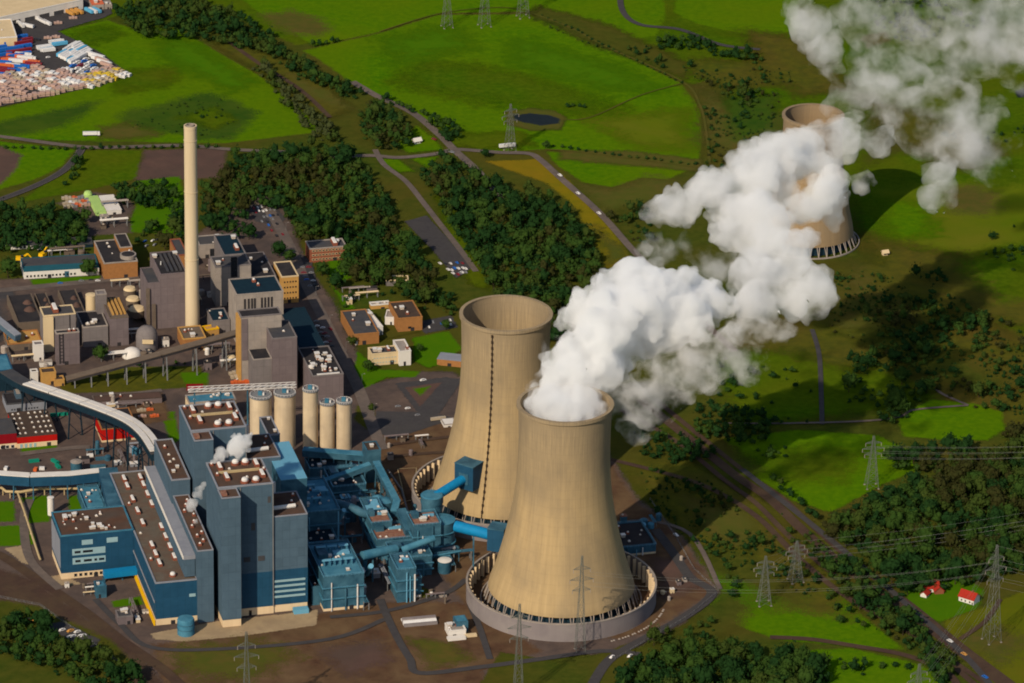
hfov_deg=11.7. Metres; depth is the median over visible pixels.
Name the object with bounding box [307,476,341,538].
filter block
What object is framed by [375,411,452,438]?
car park
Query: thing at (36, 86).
crate stack
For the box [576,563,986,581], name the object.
power cable
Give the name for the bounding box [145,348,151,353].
plant hut
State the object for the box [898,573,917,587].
tree
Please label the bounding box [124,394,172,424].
earth yard
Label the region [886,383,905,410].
tree
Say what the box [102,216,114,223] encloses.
plant hut
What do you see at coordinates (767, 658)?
tree
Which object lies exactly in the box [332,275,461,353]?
lawn
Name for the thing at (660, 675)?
tree
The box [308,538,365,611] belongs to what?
filter block
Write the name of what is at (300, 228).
tree
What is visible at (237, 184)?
tree
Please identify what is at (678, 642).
tree
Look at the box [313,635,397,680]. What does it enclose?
earth yard
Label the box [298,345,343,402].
switch hall
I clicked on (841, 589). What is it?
tree
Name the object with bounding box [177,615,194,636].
water tank
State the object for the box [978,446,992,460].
tree
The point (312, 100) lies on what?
road
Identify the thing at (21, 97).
crate stack
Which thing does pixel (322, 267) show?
tree
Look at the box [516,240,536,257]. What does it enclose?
tree
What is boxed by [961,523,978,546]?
tree
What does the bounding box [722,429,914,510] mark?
field
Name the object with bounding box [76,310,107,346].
works tower
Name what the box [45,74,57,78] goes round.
crate stack
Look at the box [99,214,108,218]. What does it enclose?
plant hut
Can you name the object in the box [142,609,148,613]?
plant hut
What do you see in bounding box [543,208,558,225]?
tree
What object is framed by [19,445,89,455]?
road
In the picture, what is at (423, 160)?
lawn
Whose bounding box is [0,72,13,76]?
crate stack
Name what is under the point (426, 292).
tree
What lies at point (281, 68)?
heath
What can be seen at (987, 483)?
tree
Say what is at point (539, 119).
pond
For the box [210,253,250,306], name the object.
filter building
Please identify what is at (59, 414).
container
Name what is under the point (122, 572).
footbridge
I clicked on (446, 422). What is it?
shed
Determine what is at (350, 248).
tree
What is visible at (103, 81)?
crate stack
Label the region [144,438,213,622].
bunker bay
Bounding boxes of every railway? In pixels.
[0,551,184,682]
[610,458,976,682]
[619,408,984,682]
[636,398,1006,682]
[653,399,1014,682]
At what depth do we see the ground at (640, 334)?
4288.71 m
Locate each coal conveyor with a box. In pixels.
[0,369,156,470]
[0,467,105,499]
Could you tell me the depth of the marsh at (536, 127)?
4673.21 m
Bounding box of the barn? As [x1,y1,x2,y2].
[437,352,460,366]
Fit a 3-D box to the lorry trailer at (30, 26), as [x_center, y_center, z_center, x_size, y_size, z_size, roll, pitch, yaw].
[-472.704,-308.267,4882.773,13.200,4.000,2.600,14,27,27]
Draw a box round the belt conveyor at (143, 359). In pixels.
[65,330,235,387]
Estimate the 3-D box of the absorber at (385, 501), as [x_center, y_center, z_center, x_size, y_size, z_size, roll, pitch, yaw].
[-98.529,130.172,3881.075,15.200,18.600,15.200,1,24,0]
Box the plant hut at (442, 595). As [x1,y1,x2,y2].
[439,593,446,597]
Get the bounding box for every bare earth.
[0,145,22,184]
[135,148,227,179]
[861,31,890,47]
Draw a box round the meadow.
[651,541,757,653]
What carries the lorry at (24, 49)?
on the storage yard at (41, 31)
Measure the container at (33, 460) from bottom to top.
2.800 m
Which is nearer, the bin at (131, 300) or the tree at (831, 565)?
the tree at (831, 565)
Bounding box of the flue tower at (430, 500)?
[420,490,442,512]
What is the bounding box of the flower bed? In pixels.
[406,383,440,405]
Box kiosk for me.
[202,324,218,336]
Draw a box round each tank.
[47,496,53,515]
[70,459,81,470]
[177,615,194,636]
[438,557,451,574]
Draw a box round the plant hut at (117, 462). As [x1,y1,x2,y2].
[114,460,121,464]
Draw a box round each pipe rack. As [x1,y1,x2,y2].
[11,353,33,360]
[47,248,72,255]
[50,245,84,254]
[86,447,103,455]
[99,217,127,226]
[100,199,128,207]
[100,351,126,361]
[110,278,128,285]
[115,401,136,406]
[118,449,126,466]
[128,279,139,287]
[129,597,137,611]
[194,342,229,353]
[220,358,235,366]
[334,493,363,498]
[340,534,362,543]
[341,493,350,502]
[349,286,367,289]
[355,290,378,297]
[363,593,368,610]
[378,563,390,590]
[384,433,408,439]
[426,592,444,597]
[433,548,472,563]
[441,546,455,556]
[443,549,455,571]
[649,514,656,526]
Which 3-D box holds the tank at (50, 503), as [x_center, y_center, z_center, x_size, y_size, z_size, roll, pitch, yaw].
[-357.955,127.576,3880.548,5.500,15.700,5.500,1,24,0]
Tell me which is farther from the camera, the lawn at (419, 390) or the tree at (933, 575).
the lawn at (419, 390)
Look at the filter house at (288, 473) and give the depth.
3784.45 m
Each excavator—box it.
[16,253,30,261]
[38,247,49,256]
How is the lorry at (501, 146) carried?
on the heath at (473, 141)
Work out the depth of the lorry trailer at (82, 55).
4805.29 m
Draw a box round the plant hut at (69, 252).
[64,249,74,254]
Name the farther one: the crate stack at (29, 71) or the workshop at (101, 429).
the crate stack at (29, 71)
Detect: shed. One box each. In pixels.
[89,0,103,9]
[93,391,161,404]
[103,0,111,8]
[366,309,382,334]
[385,309,393,324]
[441,417,453,426]
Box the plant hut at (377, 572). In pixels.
[370,568,380,577]
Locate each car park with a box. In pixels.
[50,622,99,646]
[249,204,284,223]
[283,254,318,298]
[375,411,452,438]
[395,377,459,413]
[404,216,470,277]
[422,316,457,332]
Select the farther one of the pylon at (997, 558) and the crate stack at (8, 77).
the crate stack at (8, 77)
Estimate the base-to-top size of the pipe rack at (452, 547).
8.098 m
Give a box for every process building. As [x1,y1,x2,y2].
[304,457,351,478]
[322,464,367,498]
[358,496,383,532]
[364,507,391,548]
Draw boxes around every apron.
[5,545,27,563]
[52,575,81,584]
[151,609,317,641]
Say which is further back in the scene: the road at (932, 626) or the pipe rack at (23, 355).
the pipe rack at (23, 355)
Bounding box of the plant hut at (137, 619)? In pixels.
[135,615,140,622]
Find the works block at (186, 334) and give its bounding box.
[177,325,205,348]
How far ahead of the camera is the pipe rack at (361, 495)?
3907.76 m
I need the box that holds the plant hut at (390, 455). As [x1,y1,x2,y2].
[387,452,393,459]
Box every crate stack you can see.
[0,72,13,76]
[0,81,13,86]
[0,91,14,96]
[0,97,13,103]
[1,87,13,92]
[3,75,13,79]
[5,70,18,75]
[8,79,20,84]
[10,95,24,100]
[11,84,26,89]
[11,96,20,101]
[12,75,26,80]
[13,88,28,94]
[16,71,27,76]
[17,79,32,83]
[21,69,34,75]
[23,75,38,80]
[23,83,34,89]
[27,93,36,98]
[30,63,44,68]
[33,66,45,70]
[34,76,46,79]
[34,84,43,88]
[37,90,49,96]
[38,79,48,84]
[38,85,51,90]
[44,70,59,74]
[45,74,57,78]
[45,76,60,80]
[45,90,54,95]
[46,83,61,88]
[49,89,59,94]
[53,87,64,92]
[54,74,65,78]
[58,80,70,85]
[60,66,73,72]
[60,85,72,90]
[61,76,74,80]
[73,84,82,89]
[86,83,94,88]
[90,80,101,86]
[97,78,107,83]
[101,76,113,81]
[107,74,118,80]
[115,72,126,77]
[122,71,131,76]
[137,408,145,411]
[150,413,158,417]
[230,379,240,383]
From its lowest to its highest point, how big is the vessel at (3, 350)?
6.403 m
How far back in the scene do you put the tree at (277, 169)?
4523.73 m
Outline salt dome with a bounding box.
[122,347,140,359]
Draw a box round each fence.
[0,596,115,659]
[618,592,715,656]
[652,501,715,587]
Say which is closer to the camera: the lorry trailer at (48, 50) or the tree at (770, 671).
the tree at (770, 671)
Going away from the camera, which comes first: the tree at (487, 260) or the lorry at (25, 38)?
the tree at (487, 260)
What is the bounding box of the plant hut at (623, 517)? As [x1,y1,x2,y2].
[620,513,627,521]
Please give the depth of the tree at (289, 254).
4349.10 m
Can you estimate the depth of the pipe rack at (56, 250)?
4358.80 m
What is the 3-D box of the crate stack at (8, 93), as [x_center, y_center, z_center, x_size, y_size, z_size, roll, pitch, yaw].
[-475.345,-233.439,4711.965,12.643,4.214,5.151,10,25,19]
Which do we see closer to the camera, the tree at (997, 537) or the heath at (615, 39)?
the tree at (997, 537)
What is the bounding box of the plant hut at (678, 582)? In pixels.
[676,579,681,585]
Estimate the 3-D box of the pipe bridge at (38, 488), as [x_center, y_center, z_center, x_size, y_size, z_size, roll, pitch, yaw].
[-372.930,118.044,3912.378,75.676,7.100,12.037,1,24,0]
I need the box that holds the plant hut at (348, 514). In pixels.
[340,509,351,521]
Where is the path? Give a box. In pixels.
[640,518,722,588]
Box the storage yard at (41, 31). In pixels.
[0,0,125,105]
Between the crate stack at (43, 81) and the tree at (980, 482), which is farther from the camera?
the crate stack at (43, 81)
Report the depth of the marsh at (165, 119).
4673.10 m
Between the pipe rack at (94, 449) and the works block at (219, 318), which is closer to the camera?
the pipe rack at (94, 449)
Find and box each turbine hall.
[110,470,196,625]
[282,307,324,369]
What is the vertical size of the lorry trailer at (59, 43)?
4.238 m
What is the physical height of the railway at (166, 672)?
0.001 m
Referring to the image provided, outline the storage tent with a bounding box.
[401,615,437,626]
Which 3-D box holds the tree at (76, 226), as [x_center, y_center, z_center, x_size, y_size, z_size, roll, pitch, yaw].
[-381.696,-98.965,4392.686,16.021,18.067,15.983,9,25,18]
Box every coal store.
[7,293,39,330]
[34,292,50,311]
[58,289,84,311]
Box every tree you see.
[0,254,18,277]
[6,609,25,628]
[21,629,37,643]
[35,609,54,625]
[36,612,54,630]
[42,627,60,648]
[54,635,70,655]
[60,210,77,222]
[63,661,80,676]
[68,218,84,233]
[71,634,93,656]
[79,258,97,276]
[85,675,99,682]
[92,344,108,361]
[97,644,114,662]
[101,658,120,682]
[113,664,125,677]
[122,658,141,679]
[134,236,141,242]
[154,229,174,248]
[166,214,182,233]
[203,212,218,230]
[216,163,234,181]
[229,181,244,190]
[235,192,251,210]
[240,222,256,239]
[256,147,271,158]
[270,193,288,208]
[270,239,287,257]
[271,163,285,177]
[283,249,297,260]
[292,222,309,239]
[298,151,314,165]
[302,210,322,227]
[313,182,329,196]
[314,260,329,273]
[317,200,333,215]
[321,219,338,235]
[325,268,345,289]
[332,152,350,166]
[337,258,353,275]
[340,142,355,159]
[341,261,351,275]
[343,242,357,255]
[346,335,357,344]
[348,263,362,280]
[362,359,374,370]
[365,207,383,227]
[369,265,387,285]
[370,237,386,256]
[372,223,388,237]
[393,256,411,271]
[396,228,414,244]
[404,233,422,252]
[416,343,423,350]
[417,286,434,304]
[441,319,451,328]
[448,213,463,227]
[449,183,466,197]
[460,211,476,227]
[461,182,474,194]
[467,164,485,188]
[468,246,488,265]
[473,196,491,208]
[475,214,494,229]
[477,225,494,244]
[480,148,489,155]
[480,253,498,268]
[481,193,493,205]
[484,267,502,289]
[489,171,503,188]
[494,182,507,196]
[503,285,519,294]
[505,192,523,213]
[513,228,530,244]
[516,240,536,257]
[523,271,539,291]
[524,185,540,200]
[541,140,549,147]
[541,198,559,212]
[542,234,560,254]
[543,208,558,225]
[545,296,561,311]
[550,242,562,264]
[551,319,567,334]
[551,326,564,335]
[555,284,571,299]
[557,242,572,261]
[560,306,576,323]
[564,294,580,310]
[566,223,581,236]
[568,235,586,248]
[574,290,587,301]
[575,262,591,275]
[578,274,595,290]
[613,663,633,682]
[637,663,652,682]
[646,622,661,645]
[650,669,665,682]
[652,666,666,680]
[658,642,680,658]
[660,675,676,682]
[663,655,677,666]
[665,649,685,667]
[668,635,683,653]
[677,665,693,680]
[681,631,701,654]
[683,652,707,672]
[689,646,704,659]
[690,660,715,682]
[702,641,719,658]
[704,635,718,645]
[716,638,734,655]
[716,654,740,679]
[725,635,741,648]
[729,645,746,656]
[730,651,744,664]
[730,664,748,681]
[732,656,745,666]
[747,640,763,657]
[750,665,766,678]
[751,670,768,682]
[759,654,772,668]
[764,663,780,676]
[765,653,786,667]
[766,676,786,682]
[768,674,779,679]
[775,642,791,658]
[775,666,792,677]
[775,672,792,682]
[778,655,797,673]
[785,676,800,682]
[791,650,805,670]
[792,644,810,656]
[796,664,817,682]
[804,652,825,670]
[808,658,823,667]
[808,661,826,681]
[818,651,832,671]
[823,523,841,538]
[824,558,839,572]
[827,509,843,525]
[835,614,845,622]
[837,580,853,595]
[838,528,854,548]
[841,371,859,392]
[850,509,865,528]
[852,590,867,609]
[858,350,877,368]
[862,488,882,501]
[862,585,878,598]
[864,515,881,531]
[868,541,885,555]
[868,551,884,571]
[869,523,886,543]
[870,499,885,507]
[872,502,887,518]
[876,594,895,606]
[877,558,889,575]
[880,483,898,495]
[880,555,902,582]
[884,610,897,628]
[885,508,903,532]
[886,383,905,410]
[887,347,902,360]
[889,493,905,507]
[890,441,907,462]
[893,365,910,384]
[893,398,910,414]
[894,535,911,547]
[894,613,914,634]
[897,478,912,494]
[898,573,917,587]
[899,549,915,569]
[899,573,916,594]
[899,604,916,615]
[901,521,913,537]
[901,543,918,554]
[903,511,920,524]
[904,469,922,485]
[904,510,918,516]
[907,444,922,462]
[909,555,926,569]
[911,488,924,506]
[911,521,930,537]
[913,379,928,392]
[915,520,935,545]
[915,570,931,588]
[918,450,934,464]
[918,541,934,561]
[919,485,931,502]
[919,497,939,520]
[922,376,935,392]
[922,563,939,582]
[926,491,941,508]
[934,473,951,488]
[936,642,951,663]
[937,487,952,510]
[938,552,951,563]
[938,558,951,573]
[939,432,957,454]
[942,527,960,547]
[944,513,961,527]
[945,466,964,478]
[945,555,966,583]
[949,480,966,500]
[951,539,969,557]
[957,437,972,452]
[957,457,975,475]
[959,474,973,488]
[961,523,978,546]
[961,552,977,575]
[963,501,978,513]
[966,521,986,537]
[967,470,985,490]
[968,534,982,549]
[968,547,983,559]
[969,489,990,508]
[969,565,983,574]
[971,381,986,396]
[973,473,988,492]
[975,459,988,467]
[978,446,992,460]
[978,521,994,530]
[982,537,999,552]
[983,465,1000,480]
[984,451,999,466]
[986,478,996,487]
[986,484,1005,496]
[986,505,1005,523]
[986,553,1006,571]
[988,230,996,238]
[988,443,1004,455]
[988,479,1008,491]
[988,491,1006,507]
[989,448,1008,465]
[989,534,1000,540]
[990,519,1007,525]
[992,521,1009,534]
[995,461,1010,474]
[996,536,1014,556]
[998,500,1018,520]
[1004,436,1023,454]
[1006,549,1023,563]
[1007,420,1023,439]
[1008,516,1023,532]
[1012,465,1023,477]
[1013,477,1023,498]
[1014,434,1023,448]
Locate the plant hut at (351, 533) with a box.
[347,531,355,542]
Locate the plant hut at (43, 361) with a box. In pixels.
[39,359,52,366]
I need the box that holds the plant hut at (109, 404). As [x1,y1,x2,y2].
[106,401,117,406]
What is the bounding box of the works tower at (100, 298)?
[95,289,106,313]
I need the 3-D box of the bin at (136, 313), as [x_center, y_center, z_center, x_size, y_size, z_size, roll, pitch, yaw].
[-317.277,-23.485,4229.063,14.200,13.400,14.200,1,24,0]
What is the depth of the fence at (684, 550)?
3838.79 m
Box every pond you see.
[513,113,559,125]
[1015,88,1023,97]
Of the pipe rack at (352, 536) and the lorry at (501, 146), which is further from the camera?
the lorry at (501, 146)
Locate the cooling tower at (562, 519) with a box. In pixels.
[480,383,641,622]
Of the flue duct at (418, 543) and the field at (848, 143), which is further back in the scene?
the field at (848, 143)
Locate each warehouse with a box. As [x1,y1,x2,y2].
[0,0,82,23]
[0,18,16,45]
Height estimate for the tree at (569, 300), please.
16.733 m
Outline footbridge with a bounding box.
[102,566,136,579]
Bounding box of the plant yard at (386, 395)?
[0,197,720,681]
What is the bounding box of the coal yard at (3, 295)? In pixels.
[0,287,15,341]
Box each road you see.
[0,135,283,152]
[0,147,84,200]
[0,272,139,291]
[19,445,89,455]
[19,499,63,589]
[91,389,161,397]
[92,598,385,651]
[227,41,331,117]
[255,197,387,448]
[329,578,465,617]
[331,148,738,351]
[351,81,516,213]
[373,149,478,271]
[376,599,640,674]
[467,604,492,658]
[588,528,716,682]
[617,0,759,49]
[740,469,991,682]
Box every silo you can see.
[85,292,94,310]
[136,325,157,351]
[249,389,271,434]
[273,387,295,447]
[302,384,318,446]
[319,398,334,448]
[336,396,351,449]
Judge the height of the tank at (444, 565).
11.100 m
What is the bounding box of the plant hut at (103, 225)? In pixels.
[100,222,106,228]
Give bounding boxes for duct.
[335,499,377,539]
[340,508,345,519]
[360,544,398,581]
[396,508,409,535]
[401,535,435,553]
[434,475,465,496]
[453,521,486,570]
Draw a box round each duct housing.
[454,456,483,491]
[487,521,506,551]
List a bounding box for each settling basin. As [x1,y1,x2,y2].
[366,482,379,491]
[397,468,416,501]
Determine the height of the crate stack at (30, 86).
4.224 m
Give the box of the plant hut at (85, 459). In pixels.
[76,455,89,463]
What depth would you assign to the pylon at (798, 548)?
3790.48 m
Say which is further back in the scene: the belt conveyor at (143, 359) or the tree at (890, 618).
the belt conveyor at (143, 359)
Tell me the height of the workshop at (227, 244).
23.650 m
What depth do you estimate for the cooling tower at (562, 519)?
3707.82 m
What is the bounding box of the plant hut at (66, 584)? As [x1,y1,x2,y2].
[64,581,69,587]
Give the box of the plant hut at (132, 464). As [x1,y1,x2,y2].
[129,461,137,466]
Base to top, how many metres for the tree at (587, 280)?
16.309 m
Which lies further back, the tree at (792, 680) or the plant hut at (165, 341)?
the plant hut at (165, 341)
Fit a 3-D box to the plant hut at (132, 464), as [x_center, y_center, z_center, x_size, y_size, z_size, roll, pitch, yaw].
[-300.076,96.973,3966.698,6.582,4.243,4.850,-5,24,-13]
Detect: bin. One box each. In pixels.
[123,285,135,297]
[126,295,139,306]
[129,305,143,321]
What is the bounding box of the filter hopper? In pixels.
[308,574,319,604]
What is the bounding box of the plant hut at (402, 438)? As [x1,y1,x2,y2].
[399,436,405,442]
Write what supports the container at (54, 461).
on the ground at (640, 334)
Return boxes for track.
[381,7,535,30]
[384,451,444,457]
[391,435,449,445]
[529,12,710,163]
[545,149,699,167]
[560,83,682,119]
[700,175,773,184]
[720,405,967,423]
[770,635,959,682]
[810,329,823,423]
[936,389,968,404]
[959,599,1002,638]
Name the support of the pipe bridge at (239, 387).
on the ground at (640, 334)
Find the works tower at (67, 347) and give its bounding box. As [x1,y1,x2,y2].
[54,328,79,364]
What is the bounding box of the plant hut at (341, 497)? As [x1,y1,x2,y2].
[339,493,350,499]
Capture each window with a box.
[24,15,34,21]
[39,12,49,17]
[53,9,63,14]
[210,248,213,255]
[230,257,237,277]
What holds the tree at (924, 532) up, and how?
on the ground at (640, 334)
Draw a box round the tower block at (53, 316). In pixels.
[39,303,75,351]
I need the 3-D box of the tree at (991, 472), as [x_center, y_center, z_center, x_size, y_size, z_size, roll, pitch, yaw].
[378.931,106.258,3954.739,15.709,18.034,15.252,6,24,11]
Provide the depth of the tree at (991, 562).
3808.78 m
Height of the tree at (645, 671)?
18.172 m
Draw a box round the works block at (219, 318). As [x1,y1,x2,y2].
[206,307,229,333]
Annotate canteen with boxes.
[368,345,397,365]
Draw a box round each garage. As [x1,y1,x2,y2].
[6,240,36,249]
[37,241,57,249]
[369,300,388,308]
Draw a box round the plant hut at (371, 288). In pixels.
[366,286,377,290]
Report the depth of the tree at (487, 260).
4332.13 m
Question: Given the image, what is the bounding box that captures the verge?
[0,599,132,682]
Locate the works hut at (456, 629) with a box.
[445,615,476,640]
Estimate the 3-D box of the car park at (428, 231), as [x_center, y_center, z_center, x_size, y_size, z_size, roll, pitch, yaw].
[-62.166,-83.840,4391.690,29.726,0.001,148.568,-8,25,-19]
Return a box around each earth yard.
[0,289,144,360]
[0,568,166,682]
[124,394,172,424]
[150,600,544,682]
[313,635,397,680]
[381,423,718,638]
[645,555,709,602]
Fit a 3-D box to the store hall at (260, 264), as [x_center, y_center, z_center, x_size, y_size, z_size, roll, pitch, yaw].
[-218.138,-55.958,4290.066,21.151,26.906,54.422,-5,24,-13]
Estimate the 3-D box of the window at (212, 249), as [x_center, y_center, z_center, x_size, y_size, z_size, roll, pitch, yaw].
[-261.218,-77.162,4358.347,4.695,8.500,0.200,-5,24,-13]
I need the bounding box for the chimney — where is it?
[184,123,199,325]
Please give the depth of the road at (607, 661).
3756.16 m
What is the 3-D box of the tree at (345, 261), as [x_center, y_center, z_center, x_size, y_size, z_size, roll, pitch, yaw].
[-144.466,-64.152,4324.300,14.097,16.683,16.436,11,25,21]
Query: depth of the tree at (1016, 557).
3819.19 m
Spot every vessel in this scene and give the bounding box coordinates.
[1,345,8,353]
[78,249,86,254]
[95,440,101,454]
[105,454,110,460]
[111,394,114,402]
[132,446,137,455]
[199,289,206,295]
[205,347,211,354]
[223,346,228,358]
[227,354,235,363]
[351,496,356,504]
[363,560,366,569]
[365,563,373,575]
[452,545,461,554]
[641,518,649,525]
[647,522,653,528]
[656,512,661,520]
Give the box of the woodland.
[0,0,1023,682]
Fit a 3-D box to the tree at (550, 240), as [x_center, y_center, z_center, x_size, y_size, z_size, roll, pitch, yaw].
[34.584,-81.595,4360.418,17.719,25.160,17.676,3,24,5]
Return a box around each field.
[0,19,319,143]
[0,141,75,189]
[25,149,141,201]
[58,0,1023,118]
[66,21,128,47]
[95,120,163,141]
[108,63,186,95]
[130,176,184,234]
[140,25,265,94]
[243,0,665,45]
[249,6,336,37]
[303,14,702,160]
[363,20,486,69]
[486,159,632,267]
[494,31,679,99]
[546,151,686,186]
[572,172,697,211]
[575,104,704,155]
[581,222,636,266]
[597,193,772,304]
[660,0,1023,136]
[673,0,802,36]
[677,82,781,180]
[696,560,904,650]
[701,321,943,432]
[706,570,808,614]
[721,56,875,185]
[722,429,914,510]
[798,647,947,682]
[844,126,1023,259]
[864,177,1023,254]
[896,399,1005,440]
[904,575,984,621]
[934,181,1008,218]
[935,54,1023,135]
[942,591,1023,682]
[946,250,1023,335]
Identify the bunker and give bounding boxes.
[386,275,408,285]
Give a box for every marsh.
[0,99,106,136]
[111,90,263,143]
[172,105,240,129]
[505,107,566,130]
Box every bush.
[368,403,375,409]
[878,661,886,667]
[904,662,911,669]
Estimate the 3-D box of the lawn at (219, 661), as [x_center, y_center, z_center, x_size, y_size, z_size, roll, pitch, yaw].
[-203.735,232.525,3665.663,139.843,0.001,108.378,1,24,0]
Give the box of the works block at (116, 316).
[104,296,128,346]
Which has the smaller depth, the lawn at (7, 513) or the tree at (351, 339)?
the lawn at (7, 513)
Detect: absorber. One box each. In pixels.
[378,496,391,518]
[437,513,455,549]
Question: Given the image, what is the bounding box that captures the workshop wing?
[51,505,133,578]
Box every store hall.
[57,236,92,248]
[239,252,275,276]
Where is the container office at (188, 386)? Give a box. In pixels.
[186,384,202,390]
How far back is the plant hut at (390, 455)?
3983.55 m
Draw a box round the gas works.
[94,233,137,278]
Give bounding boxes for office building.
[2,389,46,411]
[273,260,298,302]
[305,237,344,262]
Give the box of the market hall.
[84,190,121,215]
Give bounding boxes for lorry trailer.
[23,22,33,28]
[35,16,43,22]
[42,48,55,52]
[53,40,67,46]
[65,9,74,15]
[69,57,79,63]
[70,8,78,14]
[74,7,83,14]
[76,52,86,59]
[84,7,93,13]
[95,56,108,60]
[100,61,111,65]
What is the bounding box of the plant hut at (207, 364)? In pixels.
[203,359,211,369]
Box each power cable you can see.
[575,574,984,592]
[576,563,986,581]
[596,561,995,579]
[596,570,1004,589]
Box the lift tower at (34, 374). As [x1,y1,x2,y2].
[30,368,37,381]
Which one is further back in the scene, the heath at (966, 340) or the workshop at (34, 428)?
the heath at (966, 340)
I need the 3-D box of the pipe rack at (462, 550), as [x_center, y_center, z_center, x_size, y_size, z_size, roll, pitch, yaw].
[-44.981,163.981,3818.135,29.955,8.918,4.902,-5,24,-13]
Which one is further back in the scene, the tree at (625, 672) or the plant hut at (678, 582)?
the plant hut at (678, 582)
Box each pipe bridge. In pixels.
[0,486,76,497]
[17,493,40,559]
[188,382,295,428]
[387,469,408,512]
[432,550,460,563]
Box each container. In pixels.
[28,458,38,462]
[50,412,67,416]
[51,458,58,463]
[90,464,105,468]
[95,456,104,460]
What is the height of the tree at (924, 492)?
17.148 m
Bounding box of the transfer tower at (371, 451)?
[362,441,380,482]
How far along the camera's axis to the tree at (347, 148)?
4563.89 m
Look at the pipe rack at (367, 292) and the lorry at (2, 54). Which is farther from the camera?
the lorry at (2, 54)
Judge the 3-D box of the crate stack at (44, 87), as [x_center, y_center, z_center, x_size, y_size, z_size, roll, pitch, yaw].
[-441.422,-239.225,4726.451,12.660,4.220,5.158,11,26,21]
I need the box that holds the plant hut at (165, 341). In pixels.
[161,336,169,346]
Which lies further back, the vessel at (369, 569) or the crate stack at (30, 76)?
the crate stack at (30, 76)
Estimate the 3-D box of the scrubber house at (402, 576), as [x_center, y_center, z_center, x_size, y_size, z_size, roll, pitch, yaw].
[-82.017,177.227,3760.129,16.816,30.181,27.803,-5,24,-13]
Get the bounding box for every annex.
[53,375,64,385]
[393,339,410,365]
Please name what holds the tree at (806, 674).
on the ground at (640, 334)
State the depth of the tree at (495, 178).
4502.68 m
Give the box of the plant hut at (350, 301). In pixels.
[346,297,352,304]
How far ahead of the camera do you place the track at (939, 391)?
4109.77 m
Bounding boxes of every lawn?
[0,501,16,521]
[0,525,35,546]
[20,445,57,451]
[22,495,50,522]
[29,275,99,284]
[60,365,209,393]
[67,495,81,509]
[111,596,144,607]
[157,634,311,682]
[163,411,178,442]
[180,372,208,383]
[327,260,354,309]
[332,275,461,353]
[353,401,375,429]
[354,352,420,388]
[377,158,415,171]
[398,125,442,152]
[404,635,477,669]
[411,156,438,167]
[411,331,460,367]
[412,385,430,394]
[420,586,433,597]
[431,185,491,291]
[479,645,637,682]
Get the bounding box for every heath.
[206,29,353,120]
[280,70,358,110]
[424,125,538,152]
[527,4,694,81]
[557,149,705,171]
[622,455,868,625]
[629,426,766,492]
[677,494,775,547]
[686,82,782,173]
[687,56,792,89]
[689,544,808,605]
[701,313,878,374]
[715,93,785,143]
[726,26,863,100]
[808,259,1023,430]
[821,293,880,334]
[830,257,929,332]
[842,324,1023,399]
[843,90,1020,175]
[850,229,1023,334]
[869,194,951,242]
[928,313,1023,400]
[943,248,1023,305]
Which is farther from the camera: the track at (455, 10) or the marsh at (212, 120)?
the track at (455, 10)
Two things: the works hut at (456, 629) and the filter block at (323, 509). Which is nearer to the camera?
the works hut at (456, 629)
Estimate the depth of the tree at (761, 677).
3622.32 m
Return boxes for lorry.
[0,51,11,56]
[0,60,11,62]
[0,63,13,67]
[0,68,15,71]
[5,45,23,49]
[8,52,24,56]
[8,58,27,63]
[14,39,32,44]
[14,43,31,47]
[14,47,31,52]
[14,64,29,68]
[16,20,24,27]
[17,33,27,38]
[17,36,32,39]
[17,55,35,59]
[23,59,40,63]
[25,61,42,65]
[83,131,99,135]
[430,416,445,420]
[499,142,515,148]
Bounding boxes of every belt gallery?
[0,317,20,344]
[99,467,121,506]
[302,446,362,464]
[325,462,370,485]
[373,460,400,521]
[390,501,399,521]
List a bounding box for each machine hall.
[169,238,184,266]
[198,234,217,258]
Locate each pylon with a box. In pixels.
[234,631,258,682]
[440,0,453,28]
[477,0,491,27]
[502,104,517,151]
[507,604,530,682]
[516,0,529,18]
[570,556,593,652]
[754,556,776,606]
[786,540,807,584]
[862,436,883,489]
[907,663,929,682]
[981,544,1005,644]
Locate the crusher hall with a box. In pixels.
[3,329,41,350]
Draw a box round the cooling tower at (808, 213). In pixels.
[757,103,859,259]
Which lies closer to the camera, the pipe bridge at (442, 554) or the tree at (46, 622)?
the tree at (46, 622)
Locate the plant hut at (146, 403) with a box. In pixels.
[143,401,149,406]
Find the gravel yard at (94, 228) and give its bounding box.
[55,192,136,236]
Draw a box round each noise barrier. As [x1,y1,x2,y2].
[411,455,489,541]
[466,551,656,641]
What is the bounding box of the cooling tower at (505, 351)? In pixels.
[430,295,552,523]
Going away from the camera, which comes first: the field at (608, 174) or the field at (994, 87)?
the field at (608, 174)
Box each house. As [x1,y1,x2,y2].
[0,354,13,390]
[32,340,43,361]
[39,367,55,384]
[77,484,105,508]
[93,580,106,597]
[115,607,132,624]
[140,250,184,328]
[179,400,280,532]
[185,391,235,404]
[206,457,308,626]
[228,275,283,341]
[236,306,281,380]
[248,320,296,391]
[259,416,279,441]
[272,441,306,510]
[308,528,337,543]
[367,522,410,558]
[384,539,433,575]
[388,552,417,602]
[407,509,442,558]
[412,137,422,143]
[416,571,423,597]
[617,519,655,555]
[881,249,889,255]
[920,588,930,597]
[924,579,939,591]
[933,584,944,593]
[958,588,979,604]
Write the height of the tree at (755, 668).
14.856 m
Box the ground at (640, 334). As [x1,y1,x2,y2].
[0,0,1023,682]
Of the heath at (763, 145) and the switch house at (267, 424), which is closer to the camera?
the switch house at (267, 424)
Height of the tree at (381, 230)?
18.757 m
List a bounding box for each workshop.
[0,418,16,448]
[8,409,56,448]
[20,254,98,278]
[95,407,135,441]
[214,233,245,255]
[340,309,378,344]
[388,300,422,331]
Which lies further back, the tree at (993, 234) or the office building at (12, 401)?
the tree at (993, 234)

